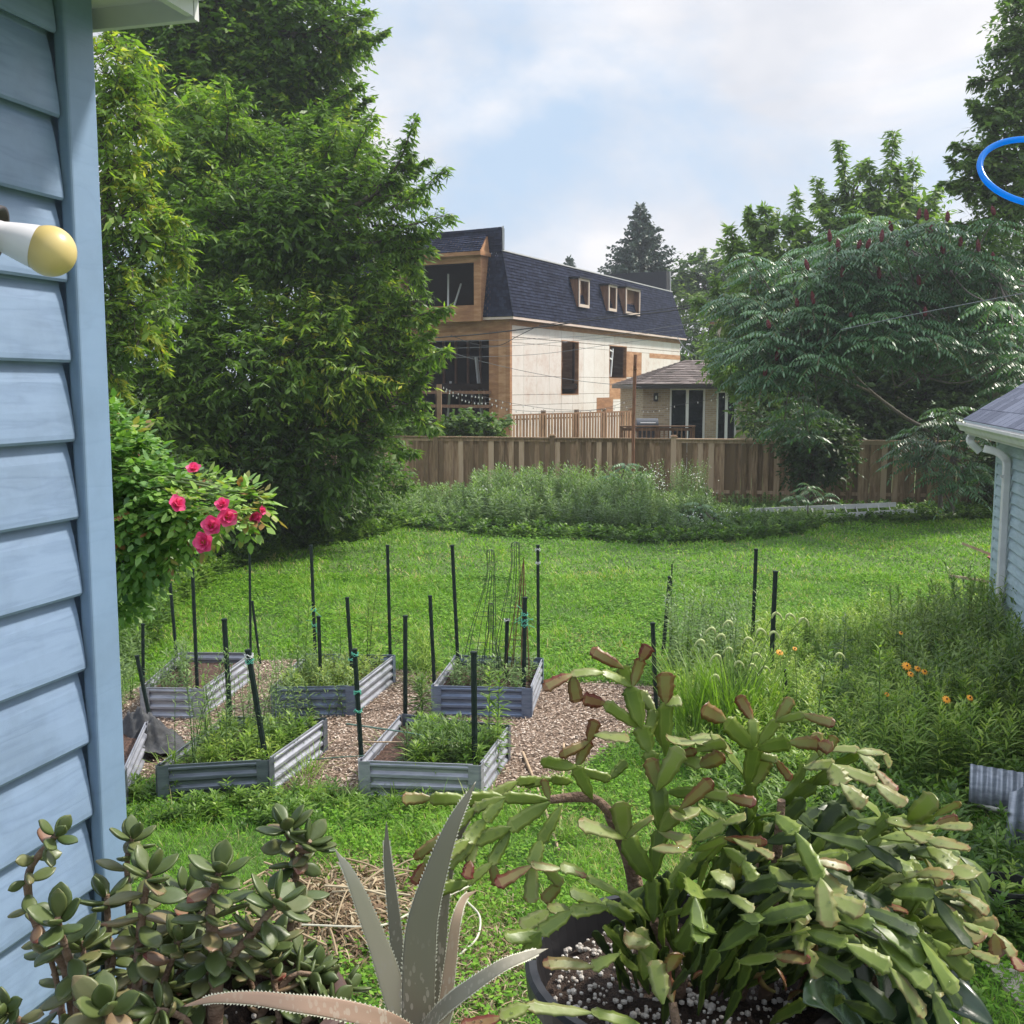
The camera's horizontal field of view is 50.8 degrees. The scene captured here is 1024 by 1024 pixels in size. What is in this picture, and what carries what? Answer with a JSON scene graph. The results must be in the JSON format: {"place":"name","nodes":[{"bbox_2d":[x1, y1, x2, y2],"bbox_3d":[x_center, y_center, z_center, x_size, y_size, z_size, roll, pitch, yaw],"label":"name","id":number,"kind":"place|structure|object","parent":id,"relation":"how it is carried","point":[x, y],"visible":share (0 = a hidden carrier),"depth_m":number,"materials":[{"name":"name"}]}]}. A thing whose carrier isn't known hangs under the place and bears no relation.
{"place":"outdoors","nodes":[
{"label":"outdoors","id":0,"kind":"place"},
{"bbox_2d":[0,0,200,1023],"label":"house","id":1,"kind":"structure","parent":0,"point":[61,740],"depth_m":1.56,"materials":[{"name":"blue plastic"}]},
{"bbox_2d":[0,205,76,276],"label":"porch light","id":2,"kind":"object","parent":1,"relation":"attached to","point":[48,250],"visible":1,"depth_m":1.28,"materials":[{"name":"white metal"}]},
{"bbox_2d":[122,660,659,793],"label":"mulch path","id":3,"kind":"structure","parent":0,"point":[398,710],"depth_m":10.21,"materials":[{"name":"wood"}]},
{"bbox_2d":[122,719,148,804],"bbox_3d":[-3.335,2.037,8.812,0.565,0.306,1.450,-1,7,-11],"label":"raised bed","id":4,"kind":"object","parent":3,"relation":"on","point":[134,755],"visible":0.17,"depth_m":8.89,"materials":[{"name":"grey metal"}]},
{"bbox_2d":[123,705,184,754],"bbox_3d":[-3.255,1.892,9.417,0.757,0.434,0.618,-3,7,-27],"label":"fabric sheet","id":5,"kind":"object","parent":3,"relation":"on","point":[157,732],"visible":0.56,"depth_m":9.36,"materials":[{"name":"fabric"}]},
{"bbox_2d":[139,652,253,718],"bbox_3d":[-3.237,1.768,11.114,0.821,0.306,1.453,0,7,0],"label":"raised bed","id":6,"kind":"object","parent":3,"relation":"on","point":[160,700],"visible":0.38,"depth_m":10.80,"materials":[{"name":"metal"}]},
{"bbox_2d":[144,634,194,687],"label":"bed weeds","id":7,"kind":"object","parent":6,"relation":"on","point":[183,656],"visible":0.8,"depth_m":11.00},
{"bbox_2d":[191,568,198,688],"bbox_3d":[-3.157,1.282,10.742,0.042,1.458,0.069,-4,8,-30],"label":"garden stake","id":8,"kind":"object","parent":6,"relation":"in","point":[194,631],"visible":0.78,"depth_m":10.72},
{"bbox_2d":[155,716,327,804],"bbox_3d":[-2.180,2.029,8.879,0.938,0.306,1.368,1,7,8],"label":"raised bed","id":9,"kind":"object","parent":3,"relation":"on","point":[206,775],"visible":0.61,"depth_m":8.40,"materials":[{"name":"grey metal"}]},
{"bbox_2d":[221,618,232,726],"bbox_3d":[-2.493,1.543,9.466,0.096,1.238,0.052,4,8,29],"label":"garden stake","id":10,"kind":"object","parent":9,"relation":"in","point":[225,635],"visible":0.62,"depth_m":9.42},
{"bbox_2d":[161,707,317,775],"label":"bed weeds","id":11,"kind":"object","parent":9,"relation":"on","point":[280,739],"visible":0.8,"depth_m":8.83,"materials":[{"name":"plant"}]},
{"bbox_2d":[166,624,316,762],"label":"bed weeds","id":12,"kind":"object","parent":9,"relation":"on","point":[194,750],"visible":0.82,"depth_m":8.82,"materials":[{"name":"plant"}]},
{"bbox_2d":[244,649,268,759],"bbox_3d":[-2.009,1.647,8.558,0.210,1.142,0.076,1,7,8],"label":"garden stake","id":13,"kind":"object","parent":9,"relation":"in","point":[249,662],"visible":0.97,"depth_m":8.52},
{"bbox_2d":[281,596,325,679],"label":"tall weed","id":14,"kind":"object","parent":3,"relation":"on","point":[304,637],"visible":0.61,"depth_m":10.91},
{"bbox_2d":[255,637,377,716],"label":"bed weeds","id":15,"kind":"object","parent":3,"relation":"on","point":[303,667],"visible":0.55,"depth_m":10.64,"materials":[{"name":"plant"}]},
{"bbox_2d":[270,653,395,716],"bbox_3d":[-1.800,1.770,11.097,1.076,0.306,1.343,0,7,0],"label":"raised bed","id":16,"kind":"object","parent":3,"relation":"on","point":[384,679],"visible":0.49,"depth_m":10.50,"materials":[{"name":"grey metal"}]},
{"bbox_2d":[276,643,387,694],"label":"bed weeds","id":17,"kind":"object","parent":16,"relation":"on","point":[348,668],"visible":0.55,"depth_m":10.90,"materials":[{"name":"green plant"}]},
{"bbox_2d":[354,574,386,664],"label":"tall weed","id":18,"kind":"object","parent":16,"relation":"in","point":[367,625],"visible":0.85,"depth_m":11.71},
{"bbox_2d":[385,545,391,653],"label":"garden stake","id":19,"kind":"object","parent":3,"relation":"on","point":[388,601],"visible":0.84,"depth_m":11.78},
{"bbox_2d":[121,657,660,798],"bbox_3d":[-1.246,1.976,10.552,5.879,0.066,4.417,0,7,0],"label":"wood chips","id":20,"kind":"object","parent":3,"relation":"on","point":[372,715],"visible":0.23,"depth_m":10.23,"materials":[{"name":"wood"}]},
{"bbox_2d":[403,615,407,713],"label":"garden stake","id":21,"kind":"object","parent":3,"relation":"on","point":[405,662],"visible":0.77,"depth_m":9.68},
{"bbox_2d":[407,671,440,715],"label":"tall weed","id":22,"kind":"object","parent":3,"relation":"on","point":[422,701],"visible":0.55,"depth_m":9.82,"materials":[{"name":"green plant"}]},
{"bbox_2d":[397,617,460,683],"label":"bed weeds","id":23,"kind":"object","parent":3,"relation":"on","point":[423,655],"visible":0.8,"depth_m":12.02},
{"bbox_2d":[428,595,435,683],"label":"garden stake","id":24,"kind":"object","parent":3,"relation":"on","point":[432,638],"visible":0.75,"depth_m":10.81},
{"bbox_2d":[358,714,510,799],"bbox_3d":[-0.594,2.025,8.918,1.032,0.306,1.243,1,7,10],"label":"raised bed","id":25,"kind":"object","parent":3,"relation":"on","point":[380,765],"visible":0.66,"depth_m":8.38,"materials":[{"name":"metal"}]},
{"bbox_2d":[390,708,511,775],"bbox_3d":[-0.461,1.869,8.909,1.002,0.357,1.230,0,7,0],"label":"bed weeds","id":26,"kind":"object","parent":25,"relation":"on","point":[482,747],"visible":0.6,"depth_m":8.76,"materials":[{"name":"plant"}]},
{"bbox_2d":[470,651,477,763],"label":"garden stake","id":27,"kind":"object","parent":25,"relation":"on","point":[474,732],"visible":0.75,"depth_m":8.47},
{"bbox_2d":[431,655,543,717],"bbox_3d":[-0.219,1.777,11.039,0.991,0.306,1.253,1,7,8],"label":"raised bed","id":28,"kind":"object","parent":3,"relation":"on","point":[451,700],"visible":0.69,"depth_m":10.48,"materials":[{"name":"grey metal"}]},
{"bbox_2d":[450,545,459,666],"bbox_3d":[-0.606,1.129,11.566,0.114,1.572,0.046,2,7,20],"label":"garden stake","id":29,"kind":"object","parent":28,"relation":"on","point":[454,600],"visible":0.78,"depth_m":11.53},
{"bbox_2d":[462,549,496,680],"bbox_3d":[-0.347,1.052,11.107,0.388,1.352,0.396,0,7,0],"label":"cone trellis","id":30,"kind":"object","parent":28,"relation":"on","point":[478,642],"visible":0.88,"depth_m":11.07,"materials":[{"name":"metal"}]},
{"bbox_2d":[479,603,503,686],"bbox_3d":[-0.208,1.331,10.894,0.255,0.846,0.260,0,7,0],"label":"cone trellis","id":31,"kind":"object","parent":28,"relation":"on","point":[490,621],"visible":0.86,"depth_m":10.87,"materials":[{"name":"metal"}]},
{"bbox_2d":[441,638,541,694],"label":"bed weeds","id":32,"kind":"object","parent":28,"relation":"on","point":[512,672],"visible":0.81,"depth_m":10.93,"materials":[{"name":"plant"}]},
{"bbox_2d":[493,542,521,679],"bbox_3d":[-0.034,1.011,11.144,0.369,1.424,0.376,0,7,0],"label":"cone trellis","id":33,"kind":"object","parent":28,"relation":"on","point":[510,607],"visible":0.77,"depth_m":11.10,"materials":[{"name":"metal"}]},
{"bbox_2d":[502,557,529,682],"bbox_3d":[0.044,1.095,11.029,0.294,1.285,0.294,0,7,0],"label":"cone trellis","id":34,"kind":"object","parent":28,"relation":"on","point":[523,574],"visible":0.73,"depth_m":11.00,"materials":[{"name":"metal"}]},
{"bbox_2d":[515,597,534,687],"bbox_3d":[0.124,1.425,10.743,0.204,1.175,0.079,0,7,0],"label":"garden stake","id":35,"kind":"object","parent":28,"relation":"on","point":[524,623],"visible":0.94,"depth_m":10.71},
{"bbox_2d":[477,666,515,773],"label":"tall weed","id":36,"kind":"object","parent":3,"relation":"on","point":[494,705],"visible":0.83,"depth_m":8.87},
{"bbox_2d":[319,226,686,437],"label":"unfinished house","id":37,"kind":"structure","parent":0,"point":[486,280],"depth_m":45.34,"materials":[{"name":"beige wood"}]},
{"bbox_2d":[396,234,500,322],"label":"box window","id":38,"kind":"structure","parent":37,"relation":"in","point":[464,283],"depth_m":42.05,"materials":[{"name":"orange wood"}]},
{"bbox_2d":[569,276,591,307],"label":"dormer window","id":39,"kind":"structure","parent":37,"relation":"in","point":[579,284],"depth_m":47.09,"materials":[{"name":"brown wood"}]},
{"bbox_2d":[599,283,618,311],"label":"dormer window","id":40,"kind":"structure","parent":37,"relation":"in","point":[609,291],"depth_m":49.98,"materials":[{"name":"brown wood"}]},
{"bbox_2d":[617,286,641,315],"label":"dormer window","id":41,"kind":"structure","parent":37,"relation":"in","point":[627,294],"depth_m":52.78,"materials":[{"name":"brown wood"}]},
{"bbox_2d":[93,0,1023,387],"label":"sky","id":42,"kind":"structure","parent":0,"point":[552,119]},
{"bbox_2d":[109,389,1023,1023],"bbox_3d":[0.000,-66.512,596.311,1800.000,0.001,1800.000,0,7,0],"label":"ground","id":43,"kind":"structure","parent":0,"point":[633,557],"depth_m":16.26,"materials":[{"name":"plant"}]},
{"bbox_2d":[118,593,150,707],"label":"bed weeds","id":44,"kind":"object","parent":43,"relation":"on","point":[123,660],"visible":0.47,"depth_m":11.72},
{"bbox_2d":[118,556,188,668],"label":"shade weeds","id":45,"kind":"object","parent":43,"relation":"on","point":[161,611],"visible":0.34,"depth_m":13.46,"materials":[{"name":"plant"}]},
{"bbox_2d":[93,30,219,406],"bbox_3d":[-5.401,-2.648,14.869,2.562,8.210,2.010,0,7,0],"label":"yellowing tree","id":46,"kind":"object","parent":43,"relation":"on","point":[129,282],"visible":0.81,"depth_m":14.58,"materials":[{"name":"green plant"}]},
{"bbox_2d":[122,450,264,588],"bbox_3d":[-5.430,0.101,17.361,2.237,2.382,5.153,0,7,0],"label":"shrub","id":47,"kind":"object","parent":43,"relation":"on","point":[230,545],"visible":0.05,"depth_m":17.68,"materials":[{"name":"green plant"}]},
{"bbox_2d":[109,388,287,636],"bbox_3d":[-1.590,1.096,4.429,1.768,3.195,0.618,6,9,39],"label":"rose bush","id":48,"kind":"object","parent":43,"relation":"on","point":[155,529],"visible":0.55,"depth_m":4.05,"materials":[{"name":"green plant"}]},
{"bbox_2d":[98,0,392,435],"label":"tall tree","id":49,"kind":"object","parent":43,"relation":"on","point":[274,54],"visible":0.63,"depth_m":25.97,"materials":[{"name":"green plant"}]},
{"bbox_2d":[119,509,409,626],"bbox_3d":[-4.751,0.792,19.237,2.756,0.509,12.304,1,7,11],"label":"ground cover","id":50,"kind":"object","parent":43,"relation":"on","point":[208,571],"visible":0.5,"depth_m":20.36,"materials":[{"name":"plant"}]},
{"bbox_2d":[104,72,464,549],"bbox_3d":[-5.084,-3.797,20.522,7.130,9.556,5.582,-3,7,-25],"label":"ash tree","id":51,"kind":"object","parent":43,"relation":"on","point":[296,215],"visible":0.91,"depth_m":19.89,"materials":[{"name":"green plant"}]},
{"bbox_2d":[126,771,481,831],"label":"bed weeds","id":52,"kind":"object","parent":43,"relation":"on","point":[215,797],"visible":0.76,"depth_m":8.07,"materials":[{"name":"plant"}]},
{"bbox_2d":[307,545,318,653],"bbox_3d":[-2.216,1.109,12.034,0.170,1.502,0.060,2,7,19],"label":"garden stake","id":53,"kind":"object","parent":43,"relation":"on","point":[313,623],"visible":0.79,"depth_m":12.01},
{"bbox_2d":[249,468,388,547],"bbox_3d":[-4.072,-0.108,21.775,3.995,1.983,2.261,-6,9,-44],"label":"shrub","id":54,"kind":"object","parent":43,"relation":"on","point":[357,509],"visible":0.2,"depth_m":21.62,"materials":[{"name":"green plant"}]},
{"bbox_2d":[218,845,485,1006],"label":"dry stalks","id":55,"kind":"object","parent":43,"relation":"on","point":[339,889],"visible":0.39,"depth_m":6.48,"materials":[{"name":"plant"}]},
{"bbox_2d":[351,648,363,759],"bbox_3d":[-1.232,1.671,8.652,0.110,1.173,0.065,3,7,21],"label":"garden stake","id":56,"kind":"object","parent":43,"relation":"on","point":[357,691],"visible":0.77,"depth_m":8.62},
{"bbox_2d":[340,452,420,518],"bbox_3d":[-3.127,-0.489,23.857,1.962,1.830,2.320,4,8,29],"label":"shrub","id":57,"kind":"object","parent":43,"relation":"on","point":[397,475],"visible":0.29,"depth_m":23.86,"materials":[{"name":"green plant"}]},
{"bbox_2d":[383,405,437,435],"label":"shrub","id":58,"kind":"object","parent":43,"relation":"on","point":[412,431],"visible":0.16,"depth_m":31.18,"materials":[{"name":"green plant"}]},
{"bbox_2d":[437,407,516,436],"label":"vine","id":59,"kind":"object","parent":43,"relation":"on","point":[469,425],"visible":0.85,"depth_m":31.34,"materials":[{"name":"green plant"}]},
{"bbox_2d":[447,865,564,1023],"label":"dry stalks","id":60,"kind":"object","parent":43,"relation":"on","point":[483,964],"visible":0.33,"depth_m":5.98,"materials":[{"name":"plant"}]},
{"bbox_2d":[302,886,480,954],"bbox_3d":[-0.553,2.408,6.226,1.145,0.082,0.665,-4,8,-31],"label":"cord","id":61,"kind":"object","parent":60,"relation":"on","point":[403,916],"visible":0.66,"depth_m":6.20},
{"bbox_2d":[535,545,540,657],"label":"garden stake","id":62,"kind":"object","parent":43,"relation":"on","point":[537,551],"visible":0.92,"depth_m":11.81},
{"bbox_2d":[508,408,631,437],"bbox_3d":[2.050,-2.164,35.605,0.263,2.428,6.746,6,9,41],"label":"slatted fence","id":63,"kind":"object","parent":43,"relation":"on","point":[578,426],"visible":0.3,"depth_m":35.40,"materials":[{"name":"brown wood"}]},
{"bbox_2d":[136,657,1023,944],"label":"grass tufts","id":64,"kind":"object","parent":43,"relation":"on","point":[344,797],"visible":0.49,"depth_m":8.23,"materials":[{"name":"plant"}]},
{"bbox_2d":[174,434,995,506],"bbox_3d":[4.402,-1.163,29.441,33.546,1.871,0.221,1,7,10],"label":"board fence","id":65,"kind":"object","parent":43,"relation":"on","point":[732,463],"visible":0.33,"depth_m":29.38,"materials":[{"name":"brown wood"}]},
{"bbox_2d":[379,459,837,537],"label":"weed bank","id":66,"kind":"structure","parent":43,"relation":"on","point":[644,497],"depth_m":25.35,"materials":[{"name":"plant"}]},
{"bbox_2d":[631,355,636,500],"bbox_3d":[3.182,-2.083,28.116,0.116,4.007,0.155,0,7,0],"label":"rusty pole","id":67,"kind":"object","parent":43,"relation":"on","point":[633,409],"visible":0.87,"depth_m":28.05,"materials":[{"name":"metal"}]},
{"bbox_2d":[597,202,679,281],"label":"spruce tree","id":68,"kind":"object","parent":43,"relation":"on","point":[639,254],"visible":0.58,"depth_m":72.81,"materials":[{"name":"green plant"}]},
{"bbox_2d":[650,622,657,710],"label":"garden stake","id":69,"kind":"object","parent":43,"relation":"on","point":[654,671],"visible":0.67,"depth_m":10.43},
{"bbox_2d":[620,426,695,437],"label":"deck","id":70,"kind":"structure","parent":43,"relation":"on","point":[657,429],"depth_m":34.39,"materials":[{"name":"brown wood"}]},
{"bbox_2d":[626,418,668,437],"bbox_3d":[4.501,-2.540,35.916,1.420,1.163,0.604,0,7,0],"label":"barbecue","id":71,"kind":"object","parent":70,"relation":"on","point":[646,422],"visible":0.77,"depth_m":35.70,"materials":[{"name":"metal"}]},
{"bbox_2d":[367,497,992,544],"bbox_3d":[3.959,0.170,25.031,17.445,0.458,6.669,0,7,0],"label":"ground cover","id":72,"kind":"object","parent":43,"relation":"on","point":[926,511],"visible":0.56,"depth_m":23.87,"materials":[{"name":"plant"}]},
{"bbox_2d":[654,456,710,511],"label":"weed clump","id":73,"kind":"object","parent":43,"relation":"on","point":[677,481],"visible":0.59,"depth_m":27.04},
{"bbox_2d":[674,502,729,523],"bbox_3d":[4.195,0.103,24.125,1.564,0.663,0.960,-2,7,-20],"label":"young sumac","id":74,"kind":"object","parent":43,"relation":"on","point":[702,512],"visible":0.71,"depth_m":24.04,"materials":[{"name":"green plant"}]},
{"bbox_2d":[654,570,761,683],"bbox_3d":[2.200,1.291,11.638,1.314,1.168,2.133,0,7,0],"label":"weed patch","id":75,"kind":"object","parent":43,"relation":"on","point":[689,629],"visible":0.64,"depth_m":11.78,"materials":[{"name":"plant"}]},
{"bbox_2d":[666,239,749,360],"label":"rounded tree","id":76,"kind":"object","parent":43,"relation":"on","point":[685,285],"visible":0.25,"depth_m":69.61,"materials":[{"name":"green plant"}]},
{"bbox_2d":[639,612,844,753],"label":"foxtail grass","id":77,"kind":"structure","parent":43,"relation":"on","point":[723,698],"depth_m":9.30,"materials":[{"name":"plant"}]},
{"bbox_2d":[751,548,757,652],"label":"garden stake","id":78,"kind":"object","parent":43,"relation":"on","point":[755,576],"visible":0.54,"depth_m":11.95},
{"bbox_2d":[612,360,906,471],"bbox_3d":[9.461,-3.917,42.931,10.214,4.209,8.908,0,7,0],"label":"brick bungalow","id":79,"kind":"object","parent":43,"relation":"on","point":[668,386],"visible":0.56,"depth_m":38.93,"materials":[{"name":"beige brick"}]},
{"bbox_2d":[669,389,704,467],"bbox_3d":[6.323,-3.038,39.001,1.280,2.875,0.080,0,7,0],"label":"patio door","id":80,"kind":"structure","parent":79,"relation":"in","point":[691,414],"depth_m":38.93,"materials":[{"name":"white glass"}]},
{"bbox_2d":[716,391,736,438],"bbox_3d":[7.739,-3.313,38.969,0.737,2.129,0.080,0,7,0],"label":"window","id":81,"kind":"structure","parent":79,"relation":"in","point":[725,429],"depth_m":38.96,"materials":[{"name":"white glass"}]},
{"bbox_2d":[768,570,777,684],"bbox_3d":[2.650,1.385,10.982,0.092,1.598,0.055,-4,8,-32],"label":"garden stake","id":82,"kind":"object","parent":43,"relation":"on","point":[774,600],"visible":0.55,"depth_m":10.92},
{"bbox_2d":[679,728,901,854],"bbox_3d":[2.070,2.046,7.819,1.654,0.587,1.663,0,7,0],"label":"weed patch","id":83,"kind":"object","parent":43,"relation":"on","point":[772,790],"visible":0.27,"depth_m":7.82,"materials":[{"name":"plant"}]},
{"bbox_2d":[735,396,867,503],"bbox_3d":[7.338,-1.552,27.686,3.549,3.054,2.261,3,7,23],"label":"hanging shrub","id":84,"kind":"object","parent":43,"relation":"on","point":[811,469],"visible":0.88,"depth_m":27.18,"materials":[{"name":"green plant"}]},
{"bbox_2d":[778,483,842,513],"bbox_3d":[6.836,-0.179,24.889,1.699,0.974,1.050,-2,7,-15],"label":"young sumac","id":85,"kind":"object","parent":43,"relation":"on","point":[806,495],"visible":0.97,"depth_m":24.84,"materials":[{"name":"green plant"}]},
{"bbox_2d":[803,630,840,735],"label":"tall weed","id":86,"kind":"object","parent":43,"relation":"on","point":[822,676],"visible":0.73,"depth_m":9.08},
{"bbox_2d":[686,129,965,438],"bbox_3d":[9.309,-5.975,32.244,8.353,10.787,5.782,0,7,0],"label":"boxelder tree","id":87,"kind":"object","parent":43,"relation":"on","point":[902,201],"visible":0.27,"depth_m":31.88,"materials":[{"name":"green plant"}]},
{"bbox_2d":[750,502,916,516],"bbox_3d":[7.660,-0.002,25.654,4.204,0.385,0.195,-1,7,-10],"label":"ladder","id":88,"kind":"object","parent":43,"relation":"on","point":[857,506],"visible":0.52,"depth_m":25.74,"materials":[{"name":"metal"}]},
{"bbox_2d":[659,579,1023,798],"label":"weed patch","id":89,"kind":"object","parent":43,"relation":"on","point":[909,719],"visible":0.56,"depth_m":9.43,"materials":[{"name":"plant"}]},
{"bbox_2d":[694,206,1023,509],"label":"sumac tree","id":90,"kind":"object","parent":43,"relation":"on","point":[793,355],"visible":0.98,"depth_m":23.46,"materials":[{"name":"green plant"}]},
{"bbox_2d":[862,632,898,768],"bbox_3d":[3.008,1.575,8.818,0.329,1.222,0.302,0,7,0],"label":"tall weed","id":91,"kind":"object","parent":43,"relation":"on","point":[879,709],"visible":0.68,"depth_m":8.79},
{"bbox_2d":[748,225,1023,505],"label":"dense tree","id":92,"kind":"object","parent":43,"relation":"on","point":[879,419],"visible":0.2,"depth_m":29.74,"materials":[{"name":"green plant"}]},
{"bbox_2d":[807,755,1023,1002],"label":"weed patch","id":93,"kind":"object","parent":43,"relation":"on","point":[948,789],"visible":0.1,"depth_m":7.24,"materials":[{"name":"plant"}]},
{"bbox_2d":[871,406,995,520],"bbox_3d":[10.153,-1.133,25.496,3.411,2.728,2.721,0,7,0],"label":"young sumac","id":94,"kind":"object","parent":43,"relation":"on","point":[934,449],"visible":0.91,"depth_m":25.28,"materials":[{"name":"green plant"}]},
{"bbox_2d":[875,559,1023,761],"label":"weed patch","id":95,"kind":"object","parent":43,"relation":"on","point":[952,621],"visible":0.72,"depth_m":10.74,"materials":[{"name":"green plant"}]},
{"bbox_2d":[934,0,1023,273],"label":"maple tree","id":96,"kind":"object","parent":43,"relation":"on","point":[1002,166],"visible":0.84,"depth_m":23.98,"materials":[{"name":"green plant"}]},
{"bbox_2d":[956,383,1023,639],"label":"shed","id":97,"kind":"structure","parent":43,"relation":"on","point":[999,421],"depth_m":12.02,"materials":[{"name":"blue plastic"}]},
{"bbox_2d":[969,764,1023,808],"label":"corrugated sheet","id":98,"kind":"object","parent":43,"relation":"on","point":[991,786],"visible":0.82,"depth_m":7.69,"materials":[{"name":"metal"}]},
{"bbox_2d":[986,871,1023,930],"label":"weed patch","id":99,"kind":"object","parent":43,"relation":"on","point":[1015,878],"visible":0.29,"depth_m":6.28,"materials":[{"name":"green plant"}]},
{"bbox_2d":[1005,786,1023,849],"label":"corrugated sheet","id":100,"kind":"object","parent":43,"relation":"on","point":[1015,815],"visible":0.76,"depth_m":7.41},
{"bbox_2d":[435,300,728,337],"bbox_3d":[2.045,-6.761,37.466,13.483,1.667,0.040,0,7,0],"label":"overhead cable","id":101,"kind":"object","parent":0,"point":[564,323],"visible":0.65,"depth_m":37.48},
{"bbox_2d":[976,136,1023,204],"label":"plastic ring","id":102,"kind":"object","parent":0,"point":[987,181],"visible":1,"depth_m":1.46,"materials":[{"name":"blue"}]},
{"bbox_2d":[986,963,1023,1010],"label":"paved path","id":103,"kind":"structure","parent":0,"point":[1005,989],"depth_m":5.79,"materials":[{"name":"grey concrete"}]},
{"bbox_3d":[0.150,1.869,1.115,2.900,2.428,0.580,0,7,0],"label":"porch railing","id":104,"kind":"object","parent":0,"visible":0},
{"bbox_2d":[0,803,371,1023],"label":"jade plant","id":105,"kind":"object","parent":104,"relation":"on","point":[195,956],"visible":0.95,"depth_m":1.05,"materials":[{"name":"green plant"}]},
{"bbox_2d":[182,782,547,1023],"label":"aloe plant","id":106,"kind":"object","parent":104,"relation":"on","point":[415,968],"visible":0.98,"depth_m":0.94,"materials":[{"name":"green plant"}]},
{"bbox_2d":[402,643,1023,1023],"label":"holiday cactus","id":107,"kind":"object","parent":104,"relation":"on","point":[748,934],"visible":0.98,"depth_m":1.03,"materials":[{"name":"green plant"}]},
{"bbox_2d":[803,963,993,1023],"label":"leafy houseplant","id":108,"kind":"object","parent":104,"relation":"on","point":[822,992],"visible":0.43,"depth_m":0.98,"materials":[{"name":"green plant"}]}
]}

